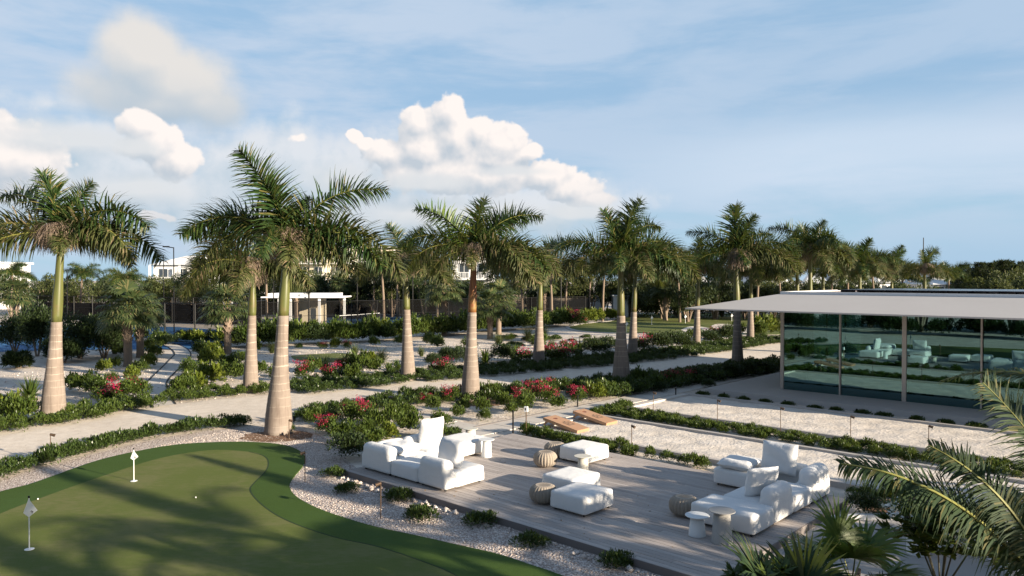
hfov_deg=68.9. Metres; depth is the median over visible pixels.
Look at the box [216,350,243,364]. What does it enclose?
broadleaf shrub
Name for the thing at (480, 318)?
broadleaf shrub
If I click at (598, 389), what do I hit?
lime shrub
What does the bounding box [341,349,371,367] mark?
broadleaf shrub
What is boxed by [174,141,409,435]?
royal palm
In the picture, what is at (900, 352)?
glass pavilion
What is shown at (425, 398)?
bougainvillea
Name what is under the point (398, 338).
broadleaf shrub
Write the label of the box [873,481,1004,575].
plumeria
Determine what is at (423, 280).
coconut palm
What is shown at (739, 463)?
cushion
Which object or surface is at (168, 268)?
villa
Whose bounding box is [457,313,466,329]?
broadleaf shrub
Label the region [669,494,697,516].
woven pouf
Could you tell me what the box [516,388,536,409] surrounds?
broadleaf shrub
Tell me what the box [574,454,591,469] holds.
side table
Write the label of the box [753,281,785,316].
broadleaf tree
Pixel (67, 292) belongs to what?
light pole
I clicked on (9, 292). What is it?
broadleaf tree
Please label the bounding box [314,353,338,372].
grass tuft
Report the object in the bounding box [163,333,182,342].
dark shrub
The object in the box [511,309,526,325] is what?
broadleaf shrub
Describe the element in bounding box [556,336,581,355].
dense bougainvillea
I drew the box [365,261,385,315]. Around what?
coconut palm
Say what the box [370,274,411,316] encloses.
broadleaf tree
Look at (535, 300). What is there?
broadleaf tree
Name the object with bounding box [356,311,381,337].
broadleaf shrub
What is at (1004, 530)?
coconut palm
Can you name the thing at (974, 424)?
shrub
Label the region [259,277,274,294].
broadleaf tree
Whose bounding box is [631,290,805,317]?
clipped hedge
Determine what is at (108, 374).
round shrub
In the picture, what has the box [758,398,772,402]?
shrub
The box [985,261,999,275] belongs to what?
casuarina tree
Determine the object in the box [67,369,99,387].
broadleaf shrub
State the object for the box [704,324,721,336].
dense bougainvillea
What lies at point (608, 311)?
lime shrub
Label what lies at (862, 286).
broadleaf tree
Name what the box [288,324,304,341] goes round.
broadleaf shrub
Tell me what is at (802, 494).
sofa module
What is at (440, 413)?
round shrub
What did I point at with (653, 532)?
timber deck
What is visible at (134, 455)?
golf flag
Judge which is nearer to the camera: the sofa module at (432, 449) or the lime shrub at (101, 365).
the sofa module at (432, 449)
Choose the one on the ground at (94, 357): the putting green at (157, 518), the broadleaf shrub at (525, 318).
the broadleaf shrub at (525, 318)
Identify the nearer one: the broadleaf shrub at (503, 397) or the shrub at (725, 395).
the broadleaf shrub at (503, 397)
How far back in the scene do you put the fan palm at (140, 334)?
48.98 m
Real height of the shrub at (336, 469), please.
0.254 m
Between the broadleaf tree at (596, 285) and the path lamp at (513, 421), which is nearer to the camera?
the path lamp at (513, 421)
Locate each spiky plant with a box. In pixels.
[5,374,42,397]
[373,360,397,371]
[393,358,400,370]
[478,347,498,362]
[509,343,524,358]
[571,337,591,354]
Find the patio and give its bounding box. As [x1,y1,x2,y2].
[781,522,1005,575]
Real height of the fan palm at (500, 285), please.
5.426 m
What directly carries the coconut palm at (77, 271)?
on the ground at (94, 357)
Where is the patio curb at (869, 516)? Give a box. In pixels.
[831,513,894,519]
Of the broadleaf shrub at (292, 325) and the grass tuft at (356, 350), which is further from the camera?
the broadleaf shrub at (292, 325)
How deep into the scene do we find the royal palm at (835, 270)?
58.34 m
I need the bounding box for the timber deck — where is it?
[345,433,848,575]
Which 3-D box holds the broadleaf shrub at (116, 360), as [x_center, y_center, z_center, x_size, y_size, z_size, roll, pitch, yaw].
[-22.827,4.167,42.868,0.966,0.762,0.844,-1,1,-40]
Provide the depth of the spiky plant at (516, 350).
47.46 m
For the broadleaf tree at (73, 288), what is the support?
on the ground at (94, 357)
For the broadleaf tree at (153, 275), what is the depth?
116.50 m
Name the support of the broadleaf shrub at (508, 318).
on the ground at (94, 357)
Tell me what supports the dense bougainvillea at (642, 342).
on the ground at (94, 357)
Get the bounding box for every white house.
[802,270,825,283]
[870,277,909,287]
[908,275,955,288]
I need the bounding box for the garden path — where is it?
[144,338,189,406]
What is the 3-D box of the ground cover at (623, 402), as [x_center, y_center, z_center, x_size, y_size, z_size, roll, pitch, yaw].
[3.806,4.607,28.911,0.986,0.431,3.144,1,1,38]
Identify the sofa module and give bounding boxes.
[362,438,425,475]
[391,454,425,483]
[403,433,439,456]
[418,455,483,491]
[444,432,484,455]
[691,494,773,536]
[714,455,761,486]
[724,480,792,524]
[777,462,829,503]
[777,480,811,513]
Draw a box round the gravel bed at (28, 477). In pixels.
[0,427,658,575]
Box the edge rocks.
[340,476,654,575]
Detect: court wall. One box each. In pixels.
[438,295,526,316]
[550,298,588,311]
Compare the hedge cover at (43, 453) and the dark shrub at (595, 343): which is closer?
the hedge cover at (43, 453)
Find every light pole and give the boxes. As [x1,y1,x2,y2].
[67,271,67,315]
[161,255,163,303]
[163,246,174,331]
[273,281,273,317]
[308,265,309,321]
[357,276,357,321]
[412,276,412,315]
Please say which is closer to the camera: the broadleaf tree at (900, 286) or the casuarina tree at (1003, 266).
the broadleaf tree at (900, 286)
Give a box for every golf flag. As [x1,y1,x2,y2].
[23,496,36,550]
[130,448,137,481]
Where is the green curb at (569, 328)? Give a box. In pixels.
[565,317,646,333]
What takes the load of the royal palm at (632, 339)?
on the ground at (94, 357)
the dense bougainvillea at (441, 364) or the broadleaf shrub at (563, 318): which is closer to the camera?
the dense bougainvillea at (441, 364)
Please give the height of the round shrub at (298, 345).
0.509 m
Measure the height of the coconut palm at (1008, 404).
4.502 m
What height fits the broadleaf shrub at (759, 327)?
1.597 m
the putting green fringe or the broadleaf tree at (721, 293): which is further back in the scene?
the broadleaf tree at (721, 293)
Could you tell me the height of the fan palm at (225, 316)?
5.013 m
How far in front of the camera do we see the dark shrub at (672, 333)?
55.71 m
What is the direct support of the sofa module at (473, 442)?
on the timber deck
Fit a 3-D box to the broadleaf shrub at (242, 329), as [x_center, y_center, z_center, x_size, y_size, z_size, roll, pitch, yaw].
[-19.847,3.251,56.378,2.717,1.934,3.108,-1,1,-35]
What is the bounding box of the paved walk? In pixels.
[352,370,779,455]
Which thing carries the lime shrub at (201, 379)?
on the ground at (94, 357)
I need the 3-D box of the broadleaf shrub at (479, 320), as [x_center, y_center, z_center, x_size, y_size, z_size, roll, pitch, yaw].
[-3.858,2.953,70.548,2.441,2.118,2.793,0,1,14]
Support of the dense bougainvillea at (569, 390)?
on the ground at (94, 357)
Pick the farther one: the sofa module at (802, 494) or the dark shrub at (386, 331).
the dark shrub at (386, 331)
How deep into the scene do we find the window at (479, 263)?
111.94 m
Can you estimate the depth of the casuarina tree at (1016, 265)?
103.75 m
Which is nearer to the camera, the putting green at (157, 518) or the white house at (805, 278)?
the putting green at (157, 518)
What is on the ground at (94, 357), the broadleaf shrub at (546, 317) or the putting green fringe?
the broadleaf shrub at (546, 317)
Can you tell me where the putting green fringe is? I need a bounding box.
[0,442,562,575]
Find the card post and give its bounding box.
[524,406,527,434]
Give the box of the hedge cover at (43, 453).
[0,413,252,477]
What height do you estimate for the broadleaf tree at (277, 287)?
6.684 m
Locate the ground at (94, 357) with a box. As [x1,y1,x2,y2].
[0,281,1023,575]
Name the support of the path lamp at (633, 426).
on the ground at (94, 357)
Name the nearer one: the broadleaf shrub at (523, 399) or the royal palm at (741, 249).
the broadleaf shrub at (523, 399)
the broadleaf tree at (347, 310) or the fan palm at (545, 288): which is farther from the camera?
the broadleaf tree at (347, 310)
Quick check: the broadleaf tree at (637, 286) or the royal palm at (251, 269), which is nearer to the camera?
the royal palm at (251, 269)
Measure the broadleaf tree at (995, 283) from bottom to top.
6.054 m
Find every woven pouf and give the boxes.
[529,482,556,503]
[533,450,556,466]
[544,441,563,457]
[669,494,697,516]
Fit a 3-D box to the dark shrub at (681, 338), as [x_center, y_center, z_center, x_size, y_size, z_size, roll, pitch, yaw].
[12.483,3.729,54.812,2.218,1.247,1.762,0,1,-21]
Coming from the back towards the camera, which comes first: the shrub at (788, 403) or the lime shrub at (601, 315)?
the lime shrub at (601, 315)
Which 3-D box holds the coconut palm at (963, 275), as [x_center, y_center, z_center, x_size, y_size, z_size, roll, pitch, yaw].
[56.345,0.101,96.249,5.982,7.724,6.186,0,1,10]
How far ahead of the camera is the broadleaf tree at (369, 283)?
101.38 m
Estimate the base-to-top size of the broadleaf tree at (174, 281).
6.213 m
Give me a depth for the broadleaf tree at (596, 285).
100.19 m
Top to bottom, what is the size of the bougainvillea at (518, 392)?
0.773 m
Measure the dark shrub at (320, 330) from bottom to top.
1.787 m
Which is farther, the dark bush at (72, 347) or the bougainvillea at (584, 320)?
the bougainvillea at (584, 320)
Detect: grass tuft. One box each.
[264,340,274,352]
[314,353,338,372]
[349,342,361,352]
[369,346,395,362]
[416,345,426,355]
[488,332,505,343]
[516,325,534,340]
[543,324,551,334]
[546,336,555,347]
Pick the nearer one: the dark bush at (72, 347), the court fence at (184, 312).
the dark bush at (72, 347)
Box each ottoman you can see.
[542,466,599,487]
[550,481,612,516]
[560,440,608,462]
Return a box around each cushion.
[384,439,422,454]
[419,416,443,444]
[438,436,465,468]
[717,455,759,471]
[745,466,778,495]
[761,440,798,476]
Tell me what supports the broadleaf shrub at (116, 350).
on the ground at (94, 357)
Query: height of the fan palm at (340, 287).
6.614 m
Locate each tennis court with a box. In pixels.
[0,325,223,351]
[262,315,435,323]
[325,316,451,324]
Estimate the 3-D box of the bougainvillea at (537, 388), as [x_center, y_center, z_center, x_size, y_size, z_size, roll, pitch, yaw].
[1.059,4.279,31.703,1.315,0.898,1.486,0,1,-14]
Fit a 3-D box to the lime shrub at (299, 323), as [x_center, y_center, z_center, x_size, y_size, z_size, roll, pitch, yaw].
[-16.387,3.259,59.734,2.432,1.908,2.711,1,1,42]
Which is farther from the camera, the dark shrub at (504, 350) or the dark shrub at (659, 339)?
the dark shrub at (659, 339)
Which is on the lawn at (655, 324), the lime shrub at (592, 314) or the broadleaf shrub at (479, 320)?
the lime shrub at (592, 314)
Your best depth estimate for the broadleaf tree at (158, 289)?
104.14 m
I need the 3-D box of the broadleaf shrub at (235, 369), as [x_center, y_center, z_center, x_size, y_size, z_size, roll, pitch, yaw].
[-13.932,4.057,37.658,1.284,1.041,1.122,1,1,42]
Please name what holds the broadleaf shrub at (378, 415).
on the ground at (94, 357)
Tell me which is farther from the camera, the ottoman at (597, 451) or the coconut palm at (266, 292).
the coconut palm at (266, 292)
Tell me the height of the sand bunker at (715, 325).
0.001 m
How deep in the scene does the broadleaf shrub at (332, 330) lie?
59.35 m
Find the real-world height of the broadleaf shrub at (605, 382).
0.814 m
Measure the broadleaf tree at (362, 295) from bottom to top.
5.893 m
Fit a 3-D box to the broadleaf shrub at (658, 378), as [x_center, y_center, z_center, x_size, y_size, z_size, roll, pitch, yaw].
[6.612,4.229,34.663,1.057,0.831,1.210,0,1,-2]
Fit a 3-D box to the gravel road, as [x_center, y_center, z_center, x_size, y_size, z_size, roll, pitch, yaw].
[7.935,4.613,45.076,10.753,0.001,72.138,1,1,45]
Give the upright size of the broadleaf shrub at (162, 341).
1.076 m
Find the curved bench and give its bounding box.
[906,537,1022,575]
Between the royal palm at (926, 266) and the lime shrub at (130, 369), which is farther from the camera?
the royal palm at (926, 266)
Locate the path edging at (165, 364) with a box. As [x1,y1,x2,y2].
[145,338,190,407]
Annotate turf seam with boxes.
[249,452,457,575]
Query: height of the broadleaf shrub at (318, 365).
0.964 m
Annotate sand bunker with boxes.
[682,326,707,331]
[712,324,746,332]
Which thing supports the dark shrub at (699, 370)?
on the ground at (94, 357)
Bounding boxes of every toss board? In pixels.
[543,415,588,432]
[573,409,616,425]
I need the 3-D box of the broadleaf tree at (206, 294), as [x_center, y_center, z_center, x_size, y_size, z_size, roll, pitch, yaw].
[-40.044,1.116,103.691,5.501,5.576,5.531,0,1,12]
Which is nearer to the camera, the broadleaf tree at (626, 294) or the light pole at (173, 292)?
the light pole at (173, 292)
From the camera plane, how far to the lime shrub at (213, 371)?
36.09 m
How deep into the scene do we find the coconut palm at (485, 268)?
88.06 m
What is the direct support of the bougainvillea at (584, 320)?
on the lawn at (655, 324)
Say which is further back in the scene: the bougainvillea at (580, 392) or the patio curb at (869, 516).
the bougainvillea at (580, 392)
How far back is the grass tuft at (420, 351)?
49.78 m
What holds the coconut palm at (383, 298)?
on the tennis court at (391, 318)
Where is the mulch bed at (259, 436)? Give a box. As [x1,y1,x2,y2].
[239,431,312,441]
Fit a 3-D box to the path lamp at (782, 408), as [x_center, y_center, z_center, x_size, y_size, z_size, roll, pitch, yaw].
[9.018,4.426,24.913,0.145,0.909,0.090,0,1,33]
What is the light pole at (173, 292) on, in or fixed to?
on the tennis court at (187, 344)
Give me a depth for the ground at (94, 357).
38.41 m
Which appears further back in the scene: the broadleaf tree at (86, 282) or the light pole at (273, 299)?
the broadleaf tree at (86, 282)
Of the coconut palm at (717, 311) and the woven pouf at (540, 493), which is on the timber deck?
the woven pouf at (540, 493)
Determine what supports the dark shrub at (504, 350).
on the ground at (94, 357)
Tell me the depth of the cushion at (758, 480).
15.74 m
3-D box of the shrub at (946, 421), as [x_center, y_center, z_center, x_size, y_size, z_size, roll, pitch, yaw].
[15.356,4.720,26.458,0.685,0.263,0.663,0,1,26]
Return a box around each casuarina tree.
[952,264,971,288]
[967,261,990,288]
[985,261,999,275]
[992,259,1011,277]
[1008,263,1023,279]
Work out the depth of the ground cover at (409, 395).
32.39 m
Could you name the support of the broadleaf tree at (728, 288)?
on the ground at (94, 357)
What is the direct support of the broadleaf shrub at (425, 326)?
on the ground at (94, 357)
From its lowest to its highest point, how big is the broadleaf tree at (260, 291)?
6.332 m
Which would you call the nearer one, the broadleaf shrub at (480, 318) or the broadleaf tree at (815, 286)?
the broadleaf shrub at (480, 318)
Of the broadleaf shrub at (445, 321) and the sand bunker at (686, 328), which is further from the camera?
the sand bunker at (686, 328)
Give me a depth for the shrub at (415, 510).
16.03 m
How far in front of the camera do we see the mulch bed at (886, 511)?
16.78 m
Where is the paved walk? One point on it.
(491, 430)
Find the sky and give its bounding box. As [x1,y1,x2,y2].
[0,0,1023,280]
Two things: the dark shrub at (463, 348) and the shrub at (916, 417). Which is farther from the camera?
the dark shrub at (463, 348)
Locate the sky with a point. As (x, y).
(895, 123)
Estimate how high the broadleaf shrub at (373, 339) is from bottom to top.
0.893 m
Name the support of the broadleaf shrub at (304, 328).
on the ground at (94, 357)
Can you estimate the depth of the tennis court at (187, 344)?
59.58 m
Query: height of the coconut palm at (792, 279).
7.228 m
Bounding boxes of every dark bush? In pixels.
[0,310,38,350]
[0,349,36,367]
[13,297,50,355]
[38,335,88,362]
[40,305,104,358]
[75,310,123,358]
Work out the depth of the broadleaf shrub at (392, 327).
61.60 m
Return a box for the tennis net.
[339,312,379,319]
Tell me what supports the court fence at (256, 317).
on the ground at (94, 357)
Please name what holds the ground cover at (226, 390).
on the ground at (94, 357)
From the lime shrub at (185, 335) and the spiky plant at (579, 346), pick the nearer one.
the spiky plant at (579, 346)
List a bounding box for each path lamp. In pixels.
[375,482,380,518]
[512,410,513,433]
[631,425,635,443]
[780,407,784,430]
[850,416,854,436]
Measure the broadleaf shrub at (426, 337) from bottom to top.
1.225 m
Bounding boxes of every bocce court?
[533,415,1023,520]
[624,393,1023,464]
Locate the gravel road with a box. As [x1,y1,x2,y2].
[0,343,779,460]
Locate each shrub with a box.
[0,388,24,414]
[0,390,40,418]
[64,370,83,389]
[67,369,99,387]
[81,374,110,391]
[94,358,112,370]
[101,370,119,382]
[109,342,123,353]
[109,354,124,366]
[122,364,141,377]
[123,373,153,395]
[132,327,149,338]
[132,357,151,370]
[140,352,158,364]
[143,342,164,354]
[144,336,159,348]
[148,329,169,338]
[152,334,169,347]
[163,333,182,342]
[165,370,198,390]
[176,355,200,372]
[177,329,193,340]
[182,368,208,387]
[188,329,208,341]
[190,338,206,353]
[196,345,216,362]
[196,359,228,382]
[204,328,214,340]
[207,340,223,349]
[210,325,243,344]
[213,344,225,361]
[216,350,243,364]
[219,359,230,375]
[223,327,245,344]
[225,358,243,378]
[233,321,267,342]
[236,350,244,359]
[256,316,275,341]
[256,337,261,349]
[258,360,268,373]
[262,330,275,343]
[263,364,272,377]
[272,313,299,340]
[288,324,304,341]
[293,319,320,340]
[294,318,320,339]
[294,342,302,347]
[301,320,331,340]
[302,403,324,422]
[304,355,322,370]
[316,464,346,476]
[322,321,340,340]
[322,407,342,420]
[324,428,370,456]
[325,416,359,437]
[326,314,347,338]
[329,337,342,347]
[331,480,361,494]
[336,318,359,339]
[336,399,350,413]
[340,339,351,348]
[341,320,368,339]
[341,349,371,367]
[341,360,363,376]
[352,416,377,433]
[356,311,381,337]
[360,348,376,358]
[360,401,391,426]
[362,423,389,441]
[365,354,385,370]
[368,335,380,344]
[371,315,391,331]
[377,320,397,337]
[377,323,397,337]
[378,419,401,438]
[378,486,414,502]
[383,400,404,423]
[391,319,414,334]
[393,332,402,343]
[395,404,423,429]
[396,312,422,332]
[396,400,418,412]
[402,503,442,521]
[412,312,429,334]
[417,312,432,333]
[418,314,438,334]
[422,329,434,343]
[423,351,443,363]
[425,393,441,409]
[428,317,447,333]
[429,333,445,346]
[430,407,454,425]
[434,312,456,332]
[437,344,464,361]
[443,424,449,434]
[444,426,462,434]
[447,313,464,331]
[448,403,465,416]
[454,395,470,407]
[455,344,479,360]
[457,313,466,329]
[457,316,466,331]
[459,309,482,329]
[459,336,478,345]
[460,509,499,528]
[472,393,492,409]
[476,321,485,330]
[476,407,492,420]
[479,314,487,326]
[483,379,503,396]
[489,340,516,359]
[491,389,514,406]
[493,310,516,327]
[501,307,515,325]
[503,398,519,412]
[505,332,515,340]
[505,341,519,344]
[507,528,551,548]
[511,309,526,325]
[513,309,533,326]
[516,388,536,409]
[522,309,535,325]
[527,312,543,325]
[528,306,552,324]
[529,331,550,342]
[548,393,568,406]
[550,310,561,324]
[554,310,569,324]
[557,304,569,320]
[582,308,598,321]
[582,334,612,352]
[582,380,608,397]
[591,307,606,319]
[594,547,635,568]
[596,377,616,394]
[600,334,615,348]
[604,308,615,317]
[608,309,616,318]
[630,383,641,393]
[631,364,648,378]
[643,329,674,347]
[645,370,663,383]
[652,380,669,390]
[657,367,678,379]
[663,329,683,344]
[670,331,697,345]
[685,328,702,338]
[689,365,707,376]
[695,390,710,394]
[700,328,722,340]
[701,378,716,386]
[705,365,728,377]
[716,322,732,338]
[717,393,730,397]
[722,361,744,372]
[732,320,746,332]
[734,395,749,399]
[738,359,759,374]
[746,318,768,333]
[754,314,776,330]
[754,359,774,368]
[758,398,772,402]
[763,313,779,332]
[781,401,796,405]
[806,403,825,408]
[828,406,845,411]
[844,490,883,513]
[854,408,872,414]
[874,411,893,416]
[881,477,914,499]
[909,414,926,420]
[935,418,954,424]
[964,420,988,427]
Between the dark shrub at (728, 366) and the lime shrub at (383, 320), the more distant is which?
the lime shrub at (383, 320)
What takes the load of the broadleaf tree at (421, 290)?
on the ground at (94, 357)
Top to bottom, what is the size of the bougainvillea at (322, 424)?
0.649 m
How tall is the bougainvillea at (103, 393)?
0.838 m
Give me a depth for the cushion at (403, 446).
19.71 m
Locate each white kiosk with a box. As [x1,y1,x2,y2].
[593,298,601,309]
[611,295,629,316]
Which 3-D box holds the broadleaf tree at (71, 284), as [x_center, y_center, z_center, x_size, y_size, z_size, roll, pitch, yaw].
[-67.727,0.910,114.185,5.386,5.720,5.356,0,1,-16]
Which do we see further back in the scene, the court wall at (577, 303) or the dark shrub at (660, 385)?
the court wall at (577, 303)
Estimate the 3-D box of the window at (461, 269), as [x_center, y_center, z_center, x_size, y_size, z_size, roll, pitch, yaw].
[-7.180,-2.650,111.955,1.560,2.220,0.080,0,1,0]
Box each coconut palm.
[0,260,37,316]
[64,261,103,302]
[101,267,148,286]
[216,276,249,305]
[265,271,280,316]
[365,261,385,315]
[367,266,389,318]
[376,275,418,318]
[415,275,427,311]
[418,262,455,316]
[476,262,497,278]
[501,275,532,311]
[550,263,572,324]
[559,262,584,308]
[581,261,623,320]
[588,258,606,308]
[663,273,685,321]
[703,271,733,319]
[756,274,781,314]
[764,275,795,293]
[812,269,833,289]
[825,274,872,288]
[832,437,1023,575]
[867,273,889,288]
[877,261,929,285]
[926,260,973,288]
[937,362,1023,387]
[967,369,1023,531]
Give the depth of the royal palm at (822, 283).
65.89 m
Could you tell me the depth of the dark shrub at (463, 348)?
45.83 m
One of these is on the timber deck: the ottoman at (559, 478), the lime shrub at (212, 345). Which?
the ottoman at (559, 478)
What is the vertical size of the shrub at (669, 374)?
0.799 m
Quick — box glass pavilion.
[685,288,1023,428]
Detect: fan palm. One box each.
[0,277,37,315]
[93,276,162,366]
[114,289,170,357]
[194,283,257,354]
[279,274,307,317]
[327,269,355,316]
[424,272,466,335]
[467,286,514,338]
[479,278,518,334]
[528,275,558,311]
[649,283,675,319]
[719,528,854,575]
[777,493,931,575]
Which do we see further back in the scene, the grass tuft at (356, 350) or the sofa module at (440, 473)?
the grass tuft at (356, 350)
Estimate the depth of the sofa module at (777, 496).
15.48 m
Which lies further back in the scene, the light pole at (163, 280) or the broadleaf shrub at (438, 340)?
the light pole at (163, 280)
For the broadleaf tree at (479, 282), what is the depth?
104.37 m
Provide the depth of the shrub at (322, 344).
54.61 m
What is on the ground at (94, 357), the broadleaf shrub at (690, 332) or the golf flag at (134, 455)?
the broadleaf shrub at (690, 332)
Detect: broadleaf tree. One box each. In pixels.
[0,279,32,316]
[6,277,30,294]
[24,274,64,301]
[30,272,54,301]
[47,277,103,302]
[63,276,85,302]
[80,271,109,302]
[88,280,118,302]
[103,268,130,303]
[134,276,158,298]
[136,274,158,290]
[143,275,180,303]
[167,273,182,302]
[175,284,208,304]
[198,283,235,304]
[202,279,217,304]
[229,280,269,305]
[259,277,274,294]
[264,277,300,305]
[290,267,329,303]
[314,269,337,304]
[329,271,361,315]
[344,278,372,315]
[354,279,393,312]
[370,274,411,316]
[390,279,418,315]
[408,274,441,314]
[438,285,466,307]
[439,281,468,314]
[458,279,487,306]
[461,279,485,294]
[490,276,517,294]
[507,279,536,305]
[527,283,558,308]
[546,279,564,311]
[547,275,596,301]
[576,276,607,308]
[592,278,617,309]
[598,278,626,303]
[613,278,647,316]
[617,278,647,302]
[640,283,685,318]
[661,274,719,321]
[670,278,695,315]
[700,275,732,318]
[706,279,743,316]
[726,278,763,318]
[748,280,782,315]
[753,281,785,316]
[780,280,804,290]
[790,286,807,290]
[791,276,820,290]
[806,278,837,289]
[818,283,849,289]
[835,279,865,288]
[849,282,879,288]
[857,279,880,288]
[863,281,909,288]
[893,280,915,288]
[908,283,929,288]
[959,267,997,288]
[966,272,1017,288]
[980,265,1023,288]
[1010,273,1023,288]
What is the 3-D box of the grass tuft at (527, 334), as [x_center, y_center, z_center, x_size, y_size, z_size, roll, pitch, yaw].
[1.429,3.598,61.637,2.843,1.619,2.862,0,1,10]
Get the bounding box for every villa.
[0,262,33,308]
[148,256,232,304]
[296,253,330,279]
[332,250,394,294]
[453,257,494,284]
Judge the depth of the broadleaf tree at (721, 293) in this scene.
93.86 m
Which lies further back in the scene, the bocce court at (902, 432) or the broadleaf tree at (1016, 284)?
the broadleaf tree at (1016, 284)
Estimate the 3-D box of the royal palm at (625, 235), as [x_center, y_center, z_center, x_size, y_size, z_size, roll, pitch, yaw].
[5.581,0.035,35.714,6.981,9.411,5.323,0,1,-30]
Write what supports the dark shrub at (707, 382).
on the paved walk
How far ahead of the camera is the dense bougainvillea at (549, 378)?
34.14 m
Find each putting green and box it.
[0,450,454,575]
[291,353,349,361]
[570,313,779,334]
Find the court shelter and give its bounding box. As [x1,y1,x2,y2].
[261,293,350,323]
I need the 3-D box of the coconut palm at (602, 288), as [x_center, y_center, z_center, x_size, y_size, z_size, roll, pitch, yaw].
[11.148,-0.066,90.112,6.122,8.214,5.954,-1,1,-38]
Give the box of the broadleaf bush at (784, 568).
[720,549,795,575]
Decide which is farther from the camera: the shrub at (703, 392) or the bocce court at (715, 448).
the shrub at (703, 392)
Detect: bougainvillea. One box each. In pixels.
[88,382,122,400]
[103,375,140,395]
[292,358,317,377]
[314,413,339,432]
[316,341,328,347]
[321,361,342,376]
[333,358,347,369]
[338,396,371,423]
[416,393,432,403]
[432,355,456,370]
[441,383,461,402]
[511,386,528,400]
[514,346,533,359]
[521,378,550,399]
[535,376,554,383]
[535,383,560,403]
[544,341,574,359]
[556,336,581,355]
[564,383,580,394]
[566,385,590,402]
[567,308,585,324]
[580,317,589,323]
[637,332,654,349]
[677,368,696,381]
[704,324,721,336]
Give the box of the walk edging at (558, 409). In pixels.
[348,372,745,453]
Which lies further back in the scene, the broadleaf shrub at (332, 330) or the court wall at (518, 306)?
the court wall at (518, 306)
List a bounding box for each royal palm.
[0,167,169,421]
[168,227,327,392]
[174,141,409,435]
[349,221,460,380]
[394,195,565,400]
[483,233,593,362]
[548,196,702,378]
[586,237,689,353]
[656,237,740,342]
[684,199,805,361]
[716,258,785,336]
[761,258,842,290]
[766,219,857,290]
[804,237,834,289]
[818,236,905,288]
[861,244,923,287]
[898,245,960,288]
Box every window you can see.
[158,268,167,281]
[314,267,321,273]
[459,263,468,276]
[478,263,488,277]
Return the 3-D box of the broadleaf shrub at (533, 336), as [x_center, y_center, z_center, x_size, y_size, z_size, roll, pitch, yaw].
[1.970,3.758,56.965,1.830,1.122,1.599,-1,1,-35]
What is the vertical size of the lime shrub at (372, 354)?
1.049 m
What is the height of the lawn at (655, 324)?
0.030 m
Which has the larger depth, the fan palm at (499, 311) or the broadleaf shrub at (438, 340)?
the fan palm at (499, 311)
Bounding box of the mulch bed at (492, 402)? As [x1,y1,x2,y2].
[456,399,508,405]
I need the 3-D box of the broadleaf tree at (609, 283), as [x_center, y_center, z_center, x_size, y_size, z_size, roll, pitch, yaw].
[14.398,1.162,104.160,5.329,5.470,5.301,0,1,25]
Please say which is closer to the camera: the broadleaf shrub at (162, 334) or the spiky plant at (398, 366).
the spiky plant at (398, 366)
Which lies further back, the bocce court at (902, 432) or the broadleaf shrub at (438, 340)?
the broadleaf shrub at (438, 340)
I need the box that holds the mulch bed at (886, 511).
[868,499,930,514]
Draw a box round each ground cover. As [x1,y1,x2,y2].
[0,390,168,431]
[162,380,269,400]
[289,333,779,393]
[292,397,377,420]
[362,353,779,408]
[517,421,886,500]
[564,358,779,398]
[589,398,634,414]
[603,402,1023,478]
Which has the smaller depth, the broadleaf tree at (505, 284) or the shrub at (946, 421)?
the shrub at (946, 421)
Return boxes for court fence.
[21,296,261,324]
[135,303,226,343]
[231,300,266,324]
[256,295,548,314]
[267,296,585,322]
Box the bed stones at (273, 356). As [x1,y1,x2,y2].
[3,341,560,417]
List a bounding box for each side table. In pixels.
[463,427,477,433]
[479,437,493,457]
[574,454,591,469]
[685,511,709,537]
[709,506,735,545]
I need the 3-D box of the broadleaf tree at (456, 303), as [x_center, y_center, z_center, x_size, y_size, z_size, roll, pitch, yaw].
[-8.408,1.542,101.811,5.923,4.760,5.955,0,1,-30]
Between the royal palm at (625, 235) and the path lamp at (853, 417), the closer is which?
the path lamp at (853, 417)
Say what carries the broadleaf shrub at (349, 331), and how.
on the ground at (94, 357)
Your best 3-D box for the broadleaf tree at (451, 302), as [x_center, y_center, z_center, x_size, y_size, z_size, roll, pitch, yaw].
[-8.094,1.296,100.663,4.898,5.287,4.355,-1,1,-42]
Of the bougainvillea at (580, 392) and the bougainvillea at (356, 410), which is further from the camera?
the bougainvillea at (580, 392)
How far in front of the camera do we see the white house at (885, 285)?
128.31 m
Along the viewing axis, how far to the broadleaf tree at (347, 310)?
101.02 m
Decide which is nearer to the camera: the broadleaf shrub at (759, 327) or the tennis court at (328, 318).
the broadleaf shrub at (759, 327)
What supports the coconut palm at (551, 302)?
on the ground at (94, 357)
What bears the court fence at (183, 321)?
on the tennis court at (187, 344)
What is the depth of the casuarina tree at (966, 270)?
110.84 m
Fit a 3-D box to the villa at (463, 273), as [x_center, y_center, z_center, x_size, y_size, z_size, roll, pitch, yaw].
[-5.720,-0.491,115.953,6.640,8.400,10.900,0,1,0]
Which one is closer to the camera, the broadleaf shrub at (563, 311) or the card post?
the card post
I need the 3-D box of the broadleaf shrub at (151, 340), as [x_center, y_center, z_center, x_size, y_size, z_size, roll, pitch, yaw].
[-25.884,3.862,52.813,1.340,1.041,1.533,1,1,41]
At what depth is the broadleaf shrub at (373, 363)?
40.79 m
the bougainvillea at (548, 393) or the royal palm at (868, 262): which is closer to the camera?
the bougainvillea at (548, 393)

